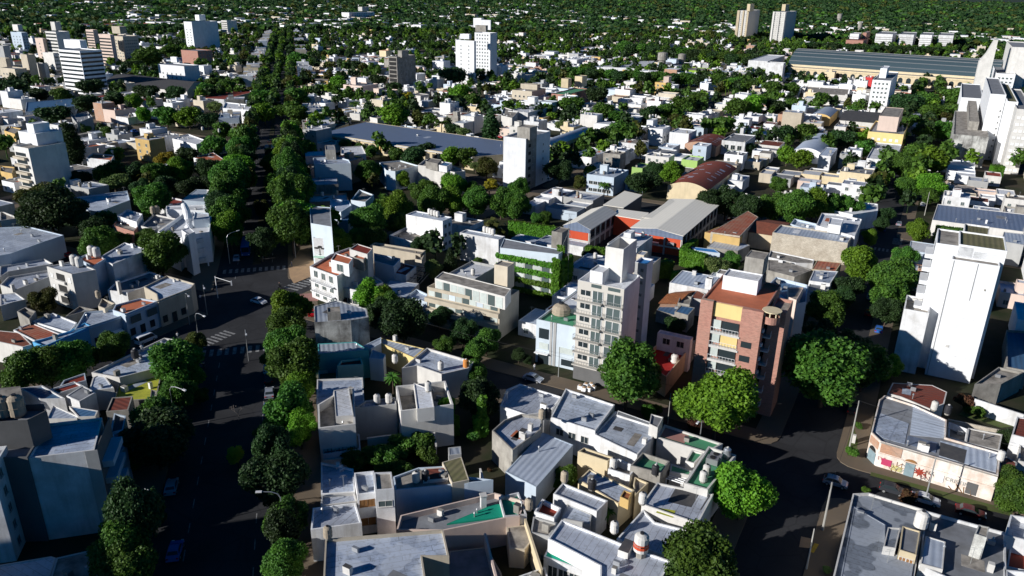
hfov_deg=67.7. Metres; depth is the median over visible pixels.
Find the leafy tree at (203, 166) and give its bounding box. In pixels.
[193,157,219,175]
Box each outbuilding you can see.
[323,434,360,460]
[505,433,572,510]
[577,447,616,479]
[946,422,967,442]
[965,428,1002,451]
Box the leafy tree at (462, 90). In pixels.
[448,84,473,101]
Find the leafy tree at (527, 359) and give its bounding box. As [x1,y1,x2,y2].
[523,354,531,364]
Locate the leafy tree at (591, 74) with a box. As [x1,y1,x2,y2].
[584,69,598,79]
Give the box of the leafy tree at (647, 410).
[641,404,656,419]
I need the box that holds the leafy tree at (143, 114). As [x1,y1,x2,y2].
[135,107,151,123]
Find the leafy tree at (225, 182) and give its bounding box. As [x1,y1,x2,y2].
[208,170,250,202]
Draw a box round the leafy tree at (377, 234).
[364,226,387,246]
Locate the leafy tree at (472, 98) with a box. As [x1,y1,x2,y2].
[464,93,481,104]
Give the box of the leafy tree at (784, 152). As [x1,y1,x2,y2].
[776,144,795,165]
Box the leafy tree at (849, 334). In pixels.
[838,328,873,345]
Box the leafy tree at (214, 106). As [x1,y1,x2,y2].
[206,100,222,112]
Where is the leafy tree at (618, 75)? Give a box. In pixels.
[610,70,627,83]
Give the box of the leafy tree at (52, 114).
[32,104,72,123]
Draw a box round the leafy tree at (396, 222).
[386,212,405,232]
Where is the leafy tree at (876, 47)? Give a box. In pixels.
[870,44,881,51]
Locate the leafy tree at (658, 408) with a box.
[653,404,662,414]
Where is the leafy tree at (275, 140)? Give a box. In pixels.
[272,134,305,157]
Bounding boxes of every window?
[0,467,3,478]
[3,484,8,496]
[8,501,13,512]
[12,518,17,529]
[17,534,21,545]
[130,313,141,323]
[130,327,135,335]
[147,306,157,316]
[150,319,155,326]
[163,315,167,322]
[181,307,186,314]
[337,264,343,272]
[359,500,366,507]
[361,518,367,525]
[367,499,375,506]
[368,517,376,524]
[378,500,392,507]
[429,290,434,296]
[435,292,441,297]
[436,281,442,289]
[442,293,447,299]
[443,282,449,290]
[449,295,454,300]
[450,284,456,292]
[456,297,461,302]
[458,286,463,294]
[462,298,468,304]
[465,288,471,299]
[469,300,475,305]
[473,290,478,301]
[476,302,482,307]
[480,292,486,303]
[488,294,494,305]
[496,296,502,307]
[516,262,523,267]
[516,272,523,277]
[516,282,523,286]
[524,274,531,279]
[524,283,531,289]
[525,263,531,268]
[533,264,540,270]
[533,275,540,280]
[533,285,539,290]
[538,354,547,364]
[539,328,548,339]
[539,342,547,349]
[541,277,548,282]
[541,287,548,292]
[542,267,549,272]
[547,564,557,575]
[555,428,563,436]
[558,568,567,575]
[560,347,572,355]
[561,359,572,367]
[567,431,575,440]
[577,354,586,360]
[578,329,587,335]
[578,341,587,348]
[579,316,588,322]
[580,289,590,296]
[580,303,589,309]
[580,435,587,444]
[590,229,594,237]
[662,338,669,345]
[676,341,683,348]
[707,360,715,369]
[709,347,717,356]
[710,333,719,342]
[712,319,720,328]
[738,355,748,362]
[740,341,750,348]
[881,458,891,466]
[964,482,977,495]
[1002,300,1008,305]
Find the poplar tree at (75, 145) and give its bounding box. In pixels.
[59,121,87,164]
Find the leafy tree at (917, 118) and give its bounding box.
[910,114,921,123]
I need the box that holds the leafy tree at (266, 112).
[252,102,278,124]
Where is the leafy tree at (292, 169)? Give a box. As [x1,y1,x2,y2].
[275,165,296,177]
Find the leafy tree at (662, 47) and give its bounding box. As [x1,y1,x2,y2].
[658,45,670,50]
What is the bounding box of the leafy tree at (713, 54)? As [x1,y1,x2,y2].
[705,51,718,61]
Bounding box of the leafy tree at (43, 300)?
[26,286,57,312]
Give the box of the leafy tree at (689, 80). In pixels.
[684,73,697,85]
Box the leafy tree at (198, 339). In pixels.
[184,331,207,347]
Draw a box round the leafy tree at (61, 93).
[48,87,73,99]
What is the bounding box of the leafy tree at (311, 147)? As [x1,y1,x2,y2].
[307,142,316,151]
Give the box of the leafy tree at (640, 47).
[634,43,653,53]
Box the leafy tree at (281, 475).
[237,449,311,507]
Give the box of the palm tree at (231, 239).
[224,235,239,254]
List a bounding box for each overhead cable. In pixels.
[429,324,679,387]
[861,401,1020,447]
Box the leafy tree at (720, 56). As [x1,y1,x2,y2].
[715,51,732,63]
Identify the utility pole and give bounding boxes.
[806,529,814,568]
[821,482,832,530]
[849,401,859,446]
[924,457,935,503]
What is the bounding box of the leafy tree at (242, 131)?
[234,125,258,150]
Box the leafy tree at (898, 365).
[888,353,904,376]
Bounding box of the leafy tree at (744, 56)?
[737,53,750,65]
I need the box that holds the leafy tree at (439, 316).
[428,305,453,329]
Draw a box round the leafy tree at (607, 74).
[603,68,615,80]
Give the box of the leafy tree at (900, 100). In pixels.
[888,92,925,110]
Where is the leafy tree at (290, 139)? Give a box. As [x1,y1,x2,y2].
[285,135,302,154]
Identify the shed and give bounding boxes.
[106,396,134,427]
[369,350,386,380]
[448,446,460,459]
[655,306,678,324]
[684,134,725,156]
[691,247,719,257]
[707,241,749,261]
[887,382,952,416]
[992,449,1016,498]
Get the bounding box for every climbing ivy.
[437,397,459,436]
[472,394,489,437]
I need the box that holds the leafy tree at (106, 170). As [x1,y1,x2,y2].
[91,160,122,188]
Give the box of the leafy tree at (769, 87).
[761,81,785,93]
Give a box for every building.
[81,244,109,297]
[102,242,149,286]
[158,203,214,274]
[204,89,251,107]
[223,102,250,122]
[306,117,334,128]
[323,525,449,575]
[501,107,517,126]
[534,289,577,369]
[551,75,588,101]
[564,206,616,245]
[568,57,588,64]
[601,61,653,70]
[603,191,641,211]
[613,209,648,235]
[630,199,718,256]
[634,257,652,343]
[642,199,674,218]
[654,76,671,94]
[668,61,692,67]
[688,67,710,72]
[692,250,792,420]
[803,86,848,101]
[813,107,837,125]
[833,493,929,575]
[839,110,880,128]
[866,395,999,500]
[894,295,929,373]
[907,111,921,135]
[950,100,988,167]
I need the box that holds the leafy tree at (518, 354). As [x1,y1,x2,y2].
[511,347,525,363]
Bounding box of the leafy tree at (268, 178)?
[263,173,275,191]
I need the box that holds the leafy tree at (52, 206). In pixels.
[13,183,79,232]
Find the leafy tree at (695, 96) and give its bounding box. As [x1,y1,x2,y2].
[686,93,709,110]
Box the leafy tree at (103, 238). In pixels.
[77,225,119,255]
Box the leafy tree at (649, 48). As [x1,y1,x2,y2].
[645,45,660,53]
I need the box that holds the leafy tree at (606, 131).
[597,128,609,143]
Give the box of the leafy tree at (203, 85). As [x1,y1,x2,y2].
[194,82,213,91]
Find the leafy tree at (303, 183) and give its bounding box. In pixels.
[265,172,316,205]
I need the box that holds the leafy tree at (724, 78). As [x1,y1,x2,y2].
[718,76,730,90]
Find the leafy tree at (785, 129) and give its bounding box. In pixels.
[773,124,798,140]
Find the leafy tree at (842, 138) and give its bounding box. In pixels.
[831,129,857,150]
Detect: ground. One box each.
[0,32,1023,575]
[5,0,1023,24]
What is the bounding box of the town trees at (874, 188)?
[0,14,1023,262]
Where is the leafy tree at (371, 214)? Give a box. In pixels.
[348,202,387,228]
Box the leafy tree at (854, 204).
[841,194,866,211]
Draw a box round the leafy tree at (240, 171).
[207,160,251,187]
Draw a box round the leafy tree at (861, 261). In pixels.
[841,245,878,280]
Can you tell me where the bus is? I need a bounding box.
[240,237,250,255]
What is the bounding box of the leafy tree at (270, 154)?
[263,151,273,157]
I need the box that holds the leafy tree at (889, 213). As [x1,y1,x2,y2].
[877,208,896,219]
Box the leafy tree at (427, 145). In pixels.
[416,142,435,149]
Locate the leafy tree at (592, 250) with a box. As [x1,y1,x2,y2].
[581,248,603,255]
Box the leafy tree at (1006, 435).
[996,428,1012,450]
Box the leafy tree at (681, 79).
[677,72,686,85]
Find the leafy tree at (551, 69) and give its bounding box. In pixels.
[547,66,560,76]
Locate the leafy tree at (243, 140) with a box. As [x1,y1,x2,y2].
[225,135,252,151]
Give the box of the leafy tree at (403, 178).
[396,170,409,186]
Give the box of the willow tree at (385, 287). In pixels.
[374,284,391,298]
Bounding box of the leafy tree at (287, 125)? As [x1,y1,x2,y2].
[280,119,295,135]
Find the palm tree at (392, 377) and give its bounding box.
[383,372,401,393]
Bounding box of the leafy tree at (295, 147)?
[279,140,303,156]
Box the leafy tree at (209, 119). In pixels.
[194,113,218,129]
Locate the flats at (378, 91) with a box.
[365,88,398,101]
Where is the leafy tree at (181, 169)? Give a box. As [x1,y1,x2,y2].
[166,156,194,180]
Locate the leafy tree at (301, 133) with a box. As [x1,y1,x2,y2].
[280,120,304,138]
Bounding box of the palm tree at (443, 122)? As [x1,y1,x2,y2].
[434,120,448,131]
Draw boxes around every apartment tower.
[0,45,13,66]
[0,57,11,76]
[0,67,26,79]
[10,24,29,49]
[20,54,39,84]
[35,38,47,58]
[37,62,51,84]
[42,52,62,74]
[45,21,71,58]
[58,39,107,93]
[85,29,99,48]
[98,34,117,65]
[111,26,139,61]
[158,57,199,81]
[181,49,212,63]
[184,15,220,48]
[221,20,237,32]
[388,50,415,86]
[456,34,475,83]
[473,18,496,74]
[503,124,549,188]
[571,237,639,385]
[735,4,759,40]
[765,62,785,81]
[769,4,796,43]
[867,66,897,110]
[973,39,997,91]
[978,77,1005,159]
[991,83,1017,163]
[1000,89,1023,174]
[1002,41,1023,88]
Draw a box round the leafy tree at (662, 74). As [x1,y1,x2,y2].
[657,71,669,80]
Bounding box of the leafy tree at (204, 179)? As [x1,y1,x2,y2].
[198,175,209,189]
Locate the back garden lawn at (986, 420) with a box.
[959,410,1011,427]
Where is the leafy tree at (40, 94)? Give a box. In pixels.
[27,87,49,100]
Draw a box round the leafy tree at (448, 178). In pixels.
[440,172,468,193]
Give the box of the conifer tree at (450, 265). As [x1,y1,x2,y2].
[440,247,458,272]
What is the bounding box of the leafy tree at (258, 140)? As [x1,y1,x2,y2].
[254,137,260,147]
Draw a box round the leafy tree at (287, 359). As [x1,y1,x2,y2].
[264,335,319,384]
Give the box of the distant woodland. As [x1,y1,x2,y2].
[0,0,1023,48]
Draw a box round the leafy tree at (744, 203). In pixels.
[729,192,762,217]
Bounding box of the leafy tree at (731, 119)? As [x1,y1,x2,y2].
[716,116,736,133]
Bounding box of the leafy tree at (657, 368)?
[643,363,661,397]
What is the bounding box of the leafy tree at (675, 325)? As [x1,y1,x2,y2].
[664,316,686,333]
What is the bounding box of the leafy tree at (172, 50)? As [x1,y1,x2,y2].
[160,44,181,56]
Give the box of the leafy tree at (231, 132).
[228,124,258,137]
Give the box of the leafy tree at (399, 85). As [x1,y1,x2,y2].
[392,82,402,88]
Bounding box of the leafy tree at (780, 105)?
[764,98,787,113]
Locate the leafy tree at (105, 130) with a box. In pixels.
[99,126,111,136]
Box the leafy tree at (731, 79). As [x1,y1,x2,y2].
[729,77,742,81]
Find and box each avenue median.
[253,170,267,264]
[268,114,275,143]
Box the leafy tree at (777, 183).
[769,176,788,192]
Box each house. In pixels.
[0,116,8,124]
[0,120,26,134]
[0,166,16,179]
[0,200,14,214]
[0,258,52,282]
[0,270,50,301]
[0,293,26,320]
[0,331,31,362]
[0,386,21,396]
[1,177,21,192]
[3,114,42,124]
[4,126,20,141]
[10,140,24,151]
[10,157,94,174]
[12,121,71,190]
[13,323,59,346]
[21,385,67,413]
[22,225,56,231]
[25,98,77,114]
[32,313,76,333]
[33,323,91,347]
[47,253,100,309]
[48,405,77,422]
[50,120,74,129]
[50,381,82,411]
[58,373,87,388]
[64,179,83,191]
[65,306,96,323]
[66,386,99,415]
[69,406,99,419]
[70,111,94,133]
[70,181,109,196]
[74,309,124,348]
[77,188,131,221]
[78,123,127,137]
[81,133,107,143]
[82,140,105,164]
[86,148,114,166]
[89,376,114,410]
[93,100,155,121]
[95,289,115,312]
[101,123,167,148]
[103,104,152,122]
[105,144,115,150]
[106,129,132,140]
[107,272,162,303]
[111,413,127,433]
[113,221,138,245]
[113,298,161,339]
[113,430,132,480]
[116,112,158,124]
[117,209,143,231]
[126,131,183,149]
[135,132,166,161]
[141,205,175,233]
[144,276,197,326]
[154,131,178,151]
[157,197,181,214]
[166,205,205,217]
[172,126,219,155]
[175,193,185,198]
[194,150,222,164]
[218,109,241,123]
[219,113,240,123]
[302,103,321,112]
[302,118,307,128]
[303,125,331,150]
[305,75,328,84]
[305,150,325,163]
[306,164,314,177]
[309,190,347,206]
[309,244,373,302]
[311,503,362,561]
[312,177,338,193]
[314,299,369,358]
[316,376,364,416]
[317,140,340,152]
[318,342,369,377]
[318,387,356,462]
[321,462,354,494]
[321,492,357,508]
[330,195,351,218]
[332,120,348,129]
[334,215,351,232]
[337,152,362,183]
[337,358,363,386]
[341,146,365,159]
[344,276,382,305]
[350,108,363,120]
[351,189,373,210]
[354,471,376,533]
[355,392,397,439]
[363,337,381,363]
[366,114,385,123]
[370,242,425,265]
[374,253,400,284]
[374,472,395,534]
[379,160,417,190]
[381,334,424,372]
[387,280,418,298]
[389,227,423,247]
[392,348,473,397]
[393,457,492,524]
[395,262,416,282]
[396,380,453,446]
[396,492,524,552]
[401,124,416,128]
[404,107,439,123]
[406,208,451,250]
[415,250,424,276]
[417,125,436,130]
[418,158,464,193]
[424,260,518,340]
[434,98,458,115]
[434,107,472,122]
[434,124,445,132]
[446,111,467,122]
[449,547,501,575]
[450,257,493,283]
[452,211,588,255]
[453,116,473,133]
[460,225,504,264]
[461,111,482,133]
[466,133,482,137]
[482,114,500,124]
[492,414,542,472]
[493,161,502,177]
[495,227,573,299]
[499,126,508,135]
[500,384,560,434]
[509,120,521,133]
[518,305,553,338]
[523,187,573,214]
[524,116,546,129]
[524,497,557,559]
[534,499,560,523]
[536,113,556,121]
[538,389,614,455]
[546,190,603,220]
[547,119,568,130]
[548,520,669,575]
[552,282,577,304]
[553,470,607,534]
[560,121,581,132]
[561,504,591,530]
[571,147,605,168]
[571,252,604,282]
[578,469,634,526]
[580,111,602,128]
[584,161,609,176]
[586,164,628,195]
[593,411,662,463]
[594,117,613,128]
[603,148,625,168]
[604,112,643,120]
[606,144,630,164]
[607,229,652,255]
[608,458,632,488]
[610,510,685,557]
[618,137,692,163]
[619,146,635,160]
[625,172,651,191]
[630,452,669,495]
[631,113,642,123]
[631,163,647,174]
[632,251,660,283]
[632,477,647,518]
[635,125,647,140]
[638,482,713,528]
[645,150,674,163]
[646,114,669,145]
[650,283,654,299]
[652,330,695,396]
[655,424,722,469]
[658,143,679,152]
[658,291,694,306]
[669,128,696,148]
[677,296,691,306]
[681,155,703,167]
[681,167,693,175]
[684,112,705,121]
[684,446,735,516]
[685,123,707,135]
[690,291,704,315]
[692,118,701,124]
[692,142,711,160]
[702,111,726,119]
[703,211,757,247]
[711,269,726,277]
[716,158,740,172]
[720,127,755,153]
[724,150,747,170]
[727,173,749,192]
[731,113,752,129]
[736,122,769,141]
[745,155,763,169]
[748,219,789,250]
[752,140,784,166]
[757,126,781,141]
[758,169,867,193]
[763,121,777,129]
[765,163,874,183]
[766,258,811,284]
[768,250,813,269]
[770,277,807,339]
[777,112,782,125]
[781,109,804,130]
[790,219,815,229]
[800,180,826,192]
[803,113,821,123]
[804,119,823,126]
[805,281,828,313]
[808,270,837,289]
[810,160,875,173]
[811,260,840,277]
[815,213,861,247]
[817,147,837,169]
[832,203,877,228]
[834,121,848,131]
[838,148,855,168]
[840,180,866,200]
[847,145,862,162]
[853,126,867,132]
[865,76,873,87]
[866,142,901,167]
[910,241,933,264]
[912,264,927,290]
[915,511,1005,575]
[920,182,1003,206]
[941,188,969,206]
[943,180,1014,196]
[945,159,975,184]
[963,219,989,233]
[966,176,987,188]
[968,193,988,207]
[972,367,1023,403]
[973,205,999,210]
[983,171,1001,186]
[995,279,1023,308]
[1000,192,1023,211]
[1002,330,1023,388]
[1003,204,1023,213]
[1003,515,1023,558]
[1005,570,1023,575]
[1006,417,1023,460]
[1006,549,1023,570]
[1015,445,1023,472]
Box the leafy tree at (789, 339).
[785,333,801,350]
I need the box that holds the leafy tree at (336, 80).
[329,75,346,87]
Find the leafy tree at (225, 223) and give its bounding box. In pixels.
[210,209,243,248]
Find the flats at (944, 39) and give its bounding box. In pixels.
[937,33,953,46]
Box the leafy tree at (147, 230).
[134,227,155,246]
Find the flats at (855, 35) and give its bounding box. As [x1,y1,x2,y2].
[849,33,861,38]
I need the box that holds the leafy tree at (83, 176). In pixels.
[69,170,92,182]
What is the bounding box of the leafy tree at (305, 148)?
[302,145,307,159]
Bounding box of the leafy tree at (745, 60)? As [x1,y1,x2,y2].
[742,55,756,64]
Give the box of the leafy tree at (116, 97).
[102,90,124,106]
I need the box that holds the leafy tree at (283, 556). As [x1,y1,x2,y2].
[260,537,308,575]
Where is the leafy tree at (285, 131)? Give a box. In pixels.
[281,128,298,138]
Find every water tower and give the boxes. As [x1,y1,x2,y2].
[658,52,667,63]
[678,53,685,63]
[837,13,842,20]
[858,22,862,29]
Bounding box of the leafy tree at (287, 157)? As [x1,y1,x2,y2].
[276,146,300,173]
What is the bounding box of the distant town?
[0,0,1023,330]
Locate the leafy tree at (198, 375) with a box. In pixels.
[165,364,207,384]
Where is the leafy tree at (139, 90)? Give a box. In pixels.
[132,84,159,97]
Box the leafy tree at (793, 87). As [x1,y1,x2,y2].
[784,82,800,95]
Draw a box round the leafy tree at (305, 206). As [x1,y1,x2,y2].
[278,199,314,245]
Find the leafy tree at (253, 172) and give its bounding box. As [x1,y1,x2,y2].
[248,166,257,186]
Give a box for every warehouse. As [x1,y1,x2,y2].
[0,212,20,226]
[0,223,66,265]
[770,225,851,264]
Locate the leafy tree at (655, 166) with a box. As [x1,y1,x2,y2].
[645,161,663,174]
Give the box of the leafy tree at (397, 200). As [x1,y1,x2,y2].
[381,189,414,218]
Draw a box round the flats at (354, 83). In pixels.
[343,77,378,91]
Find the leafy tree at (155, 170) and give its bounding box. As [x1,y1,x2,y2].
[137,162,170,178]
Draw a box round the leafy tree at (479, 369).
[467,358,486,379]
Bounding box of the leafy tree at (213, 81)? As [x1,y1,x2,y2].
[204,77,219,86]
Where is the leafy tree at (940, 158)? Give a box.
[914,145,952,172]
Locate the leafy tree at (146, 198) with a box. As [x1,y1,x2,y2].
[131,182,172,217]
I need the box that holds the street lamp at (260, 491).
[255,490,281,500]
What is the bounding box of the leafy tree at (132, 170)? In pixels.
[120,161,142,187]
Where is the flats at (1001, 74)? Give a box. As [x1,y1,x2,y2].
[991,66,1015,87]
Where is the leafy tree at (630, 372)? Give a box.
[601,336,658,413]
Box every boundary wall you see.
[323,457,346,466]
[367,433,399,445]
[434,434,436,453]
[484,533,496,575]
[524,519,542,575]
[946,419,999,432]
[974,398,1023,425]
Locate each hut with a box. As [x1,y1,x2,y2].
[17,307,36,325]
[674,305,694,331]
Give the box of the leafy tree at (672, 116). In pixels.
[668,113,689,128]
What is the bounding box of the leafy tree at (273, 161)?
[270,152,311,174]
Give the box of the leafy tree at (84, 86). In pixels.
[74,79,104,93]
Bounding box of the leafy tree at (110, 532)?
[84,519,155,575]
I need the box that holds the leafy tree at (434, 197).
[417,184,450,214]
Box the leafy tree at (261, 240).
[245,227,275,261]
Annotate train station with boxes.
[784,48,1002,87]
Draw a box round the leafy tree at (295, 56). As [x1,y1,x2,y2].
[285,51,308,65]
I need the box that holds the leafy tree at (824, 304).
[805,289,845,326]
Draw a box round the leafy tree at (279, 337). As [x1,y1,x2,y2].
[262,324,305,351]
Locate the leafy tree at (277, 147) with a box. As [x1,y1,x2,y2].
[272,138,305,155]
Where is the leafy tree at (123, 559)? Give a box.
[96,540,159,575]
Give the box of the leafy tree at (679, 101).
[671,95,696,108]
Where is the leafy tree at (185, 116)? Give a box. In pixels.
[172,106,202,129]
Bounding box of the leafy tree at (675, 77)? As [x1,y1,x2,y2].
[667,72,678,83]
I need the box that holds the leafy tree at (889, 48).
[881,45,894,52]
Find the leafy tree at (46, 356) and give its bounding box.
[30,345,67,388]
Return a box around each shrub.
[340,447,367,471]
[361,445,385,467]
[373,461,392,471]
[376,443,399,462]
[387,432,415,458]
[391,459,413,475]
[411,431,435,452]
[416,445,438,465]
[466,428,480,441]
[473,257,482,262]
[553,479,558,487]
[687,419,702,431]
[845,446,859,456]
[855,422,862,428]
[861,486,870,492]
[898,488,917,503]
[953,393,975,408]
[962,406,973,412]
[972,406,986,416]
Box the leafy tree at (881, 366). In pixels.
[853,340,893,391]
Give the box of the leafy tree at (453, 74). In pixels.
[438,66,467,82]
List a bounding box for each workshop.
[182,189,208,208]
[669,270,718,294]
[795,133,829,163]
[1003,231,1023,266]
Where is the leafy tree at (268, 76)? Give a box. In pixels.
[265,73,277,82]
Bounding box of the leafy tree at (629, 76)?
[622,70,633,80]
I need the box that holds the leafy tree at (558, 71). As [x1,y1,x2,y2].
[555,67,566,75]
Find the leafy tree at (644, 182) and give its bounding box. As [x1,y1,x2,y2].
[624,170,663,193]
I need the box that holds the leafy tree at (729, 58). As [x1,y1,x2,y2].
[724,53,742,64]
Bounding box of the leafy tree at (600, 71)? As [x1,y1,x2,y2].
[594,68,605,78]
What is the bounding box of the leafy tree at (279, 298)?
[270,289,313,316]
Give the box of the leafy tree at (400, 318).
[376,297,429,343]
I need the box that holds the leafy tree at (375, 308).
[365,295,388,330]
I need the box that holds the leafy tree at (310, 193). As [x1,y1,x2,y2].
[277,187,313,203]
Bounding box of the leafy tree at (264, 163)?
[259,157,272,173]
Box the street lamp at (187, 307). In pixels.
[185,293,189,324]
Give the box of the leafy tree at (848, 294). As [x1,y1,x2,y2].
[835,285,856,308]
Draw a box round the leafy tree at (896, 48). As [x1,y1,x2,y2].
[890,45,903,53]
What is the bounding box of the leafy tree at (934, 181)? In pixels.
[915,173,948,196]
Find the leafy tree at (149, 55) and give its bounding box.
[130,46,162,67]
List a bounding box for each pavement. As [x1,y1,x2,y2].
[0,34,1023,575]
[289,249,313,282]
[300,293,317,300]
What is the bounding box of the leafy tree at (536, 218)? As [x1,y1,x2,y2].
[531,212,543,223]
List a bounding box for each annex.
[0,556,55,575]
[51,551,97,575]
[407,289,427,318]
[520,567,547,575]
[668,464,691,486]
[685,450,703,470]
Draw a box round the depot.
[667,161,736,198]
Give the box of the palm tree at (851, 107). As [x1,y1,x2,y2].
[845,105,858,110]
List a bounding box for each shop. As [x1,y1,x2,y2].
[91,338,171,391]
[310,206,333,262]
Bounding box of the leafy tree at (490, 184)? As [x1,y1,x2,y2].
[484,178,497,194]
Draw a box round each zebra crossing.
[203,330,234,347]
[203,345,264,355]
[223,266,284,273]
[284,278,310,290]
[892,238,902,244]
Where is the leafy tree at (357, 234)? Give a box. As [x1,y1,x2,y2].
[348,227,367,245]
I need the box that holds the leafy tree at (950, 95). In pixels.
[939,87,959,103]
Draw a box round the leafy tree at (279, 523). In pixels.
[263,502,301,546]
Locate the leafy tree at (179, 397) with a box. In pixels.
[157,379,197,408]
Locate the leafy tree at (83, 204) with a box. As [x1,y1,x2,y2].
[64,198,90,231]
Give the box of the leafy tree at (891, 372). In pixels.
[878,358,894,382]
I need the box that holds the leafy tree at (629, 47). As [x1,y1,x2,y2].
[624,43,639,53]
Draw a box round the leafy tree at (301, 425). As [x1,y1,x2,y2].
[286,406,317,448]
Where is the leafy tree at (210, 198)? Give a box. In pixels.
[204,190,230,212]
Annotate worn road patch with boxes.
[799,536,811,547]
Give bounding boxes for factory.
[846,31,870,43]
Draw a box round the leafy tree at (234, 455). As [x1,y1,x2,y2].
[226,445,244,466]
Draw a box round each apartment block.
[0,393,52,541]
[0,446,25,562]
[28,417,128,539]
[313,145,351,190]
[341,7,374,17]
[748,55,784,77]
[913,228,1006,383]
[957,83,981,110]
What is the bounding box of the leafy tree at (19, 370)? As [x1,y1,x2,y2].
[0,347,42,387]
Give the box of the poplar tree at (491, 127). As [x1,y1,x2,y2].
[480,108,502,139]
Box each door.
[16,152,25,156]
[17,159,27,163]
[19,167,29,171]
[20,174,30,179]
[22,182,32,186]
[140,323,145,332]
[172,311,177,321]
[588,357,598,367]
[589,344,599,355]
[590,318,601,329]
[590,331,600,342]
[591,305,601,316]
[592,290,602,303]
[603,347,610,356]
[604,334,618,345]
[605,308,620,320]
[605,321,619,333]
[606,293,621,307]
[716,363,732,373]
[718,349,734,361]
[719,335,736,348]
[721,321,738,334]
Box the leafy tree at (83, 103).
[71,93,103,111]
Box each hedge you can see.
[507,220,556,237]
[584,245,605,255]
[659,259,674,278]
[670,269,685,280]
[678,238,698,258]
[679,248,708,271]
[933,225,962,240]
[989,164,1005,179]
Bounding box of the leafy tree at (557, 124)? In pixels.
[554,120,572,128]
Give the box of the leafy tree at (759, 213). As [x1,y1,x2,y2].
[755,207,764,218]
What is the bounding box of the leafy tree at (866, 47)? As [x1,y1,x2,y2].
[860,44,872,51]
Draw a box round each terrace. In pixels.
[114,377,162,407]
[318,369,337,378]
[499,492,526,524]
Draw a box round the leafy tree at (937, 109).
[917,103,947,118]
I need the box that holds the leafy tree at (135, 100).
[123,93,144,108]
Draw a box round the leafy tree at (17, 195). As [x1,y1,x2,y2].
[12,181,54,205]
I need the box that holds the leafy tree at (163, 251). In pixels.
[136,230,188,276]
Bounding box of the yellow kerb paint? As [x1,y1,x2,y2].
[811,543,818,552]
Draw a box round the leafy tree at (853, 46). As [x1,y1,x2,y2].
[850,43,860,49]
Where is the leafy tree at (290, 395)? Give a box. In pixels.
[262,380,315,426]
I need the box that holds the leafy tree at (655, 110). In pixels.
[638,105,663,117]
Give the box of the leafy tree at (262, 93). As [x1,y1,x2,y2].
[249,89,273,102]
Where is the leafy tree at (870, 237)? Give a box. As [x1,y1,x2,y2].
[861,229,877,245]
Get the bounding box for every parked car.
[64,252,71,258]
[163,477,178,495]
[165,539,183,561]
[233,254,239,261]
[250,296,266,304]
[264,373,273,383]
[264,386,274,398]
[522,372,543,383]
[822,473,848,489]
[846,402,857,414]
[864,308,871,316]
[874,325,883,333]
[879,480,903,496]
[911,491,940,507]
[955,503,986,520]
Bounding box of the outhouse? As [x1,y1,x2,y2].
[506,525,529,568]
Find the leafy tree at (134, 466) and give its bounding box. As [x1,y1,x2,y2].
[127,446,143,471]
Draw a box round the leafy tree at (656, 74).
[650,71,659,84]
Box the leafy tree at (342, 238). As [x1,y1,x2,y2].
[332,227,352,252]
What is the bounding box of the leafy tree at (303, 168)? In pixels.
[298,162,306,173]
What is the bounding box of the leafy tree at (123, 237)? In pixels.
[115,231,131,247]
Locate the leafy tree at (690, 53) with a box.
[684,49,701,59]
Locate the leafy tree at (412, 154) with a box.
[399,146,426,164]
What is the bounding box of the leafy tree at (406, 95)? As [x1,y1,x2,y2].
[402,92,412,99]
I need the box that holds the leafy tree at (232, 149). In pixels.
[227,145,245,155]
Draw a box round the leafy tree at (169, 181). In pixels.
[151,175,178,197]
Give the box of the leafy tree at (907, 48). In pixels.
[902,46,913,52]
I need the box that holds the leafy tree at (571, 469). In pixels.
[555,464,577,485]
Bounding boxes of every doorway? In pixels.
[903,462,914,476]
[935,473,943,482]
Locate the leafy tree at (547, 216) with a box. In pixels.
[540,211,552,224]
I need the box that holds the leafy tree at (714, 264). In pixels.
[703,257,732,272]
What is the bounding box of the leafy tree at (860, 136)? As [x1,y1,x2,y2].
[852,132,866,145]
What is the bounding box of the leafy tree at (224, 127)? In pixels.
[212,121,231,137]
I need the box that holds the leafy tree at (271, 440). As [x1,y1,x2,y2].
[250,422,293,458]
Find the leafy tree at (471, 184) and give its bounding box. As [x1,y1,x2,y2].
[464,181,479,192]
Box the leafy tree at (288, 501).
[260,494,309,536]
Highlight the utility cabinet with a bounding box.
[852,434,856,443]
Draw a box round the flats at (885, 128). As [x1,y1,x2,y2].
[867,107,907,151]
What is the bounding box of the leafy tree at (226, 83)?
[215,79,235,88]
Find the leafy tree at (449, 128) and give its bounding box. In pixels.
[443,123,459,133]
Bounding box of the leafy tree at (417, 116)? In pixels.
[409,110,431,127]
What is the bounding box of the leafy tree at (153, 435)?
[116,406,196,470]
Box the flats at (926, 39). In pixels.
[918,32,933,45]
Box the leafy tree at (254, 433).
[252,425,261,436]
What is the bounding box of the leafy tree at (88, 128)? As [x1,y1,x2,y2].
[80,125,91,132]
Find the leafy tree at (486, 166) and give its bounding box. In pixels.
[476,156,498,180]
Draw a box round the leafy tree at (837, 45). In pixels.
[829,42,841,48]
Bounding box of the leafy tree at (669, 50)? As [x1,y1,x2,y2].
[662,47,677,55]
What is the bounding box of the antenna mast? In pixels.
[565,213,579,263]
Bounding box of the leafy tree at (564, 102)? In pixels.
[556,96,584,115]
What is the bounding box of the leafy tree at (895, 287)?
[869,275,910,311]
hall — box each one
[107,74,200,97]
[332,122,502,169]
[550,127,590,159]
[930,204,1023,235]
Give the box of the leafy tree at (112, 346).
[96,330,131,362]
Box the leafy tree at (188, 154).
[175,146,198,161]
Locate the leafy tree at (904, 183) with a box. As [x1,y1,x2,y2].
[893,176,920,196]
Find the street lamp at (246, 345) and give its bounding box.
[245,330,248,360]

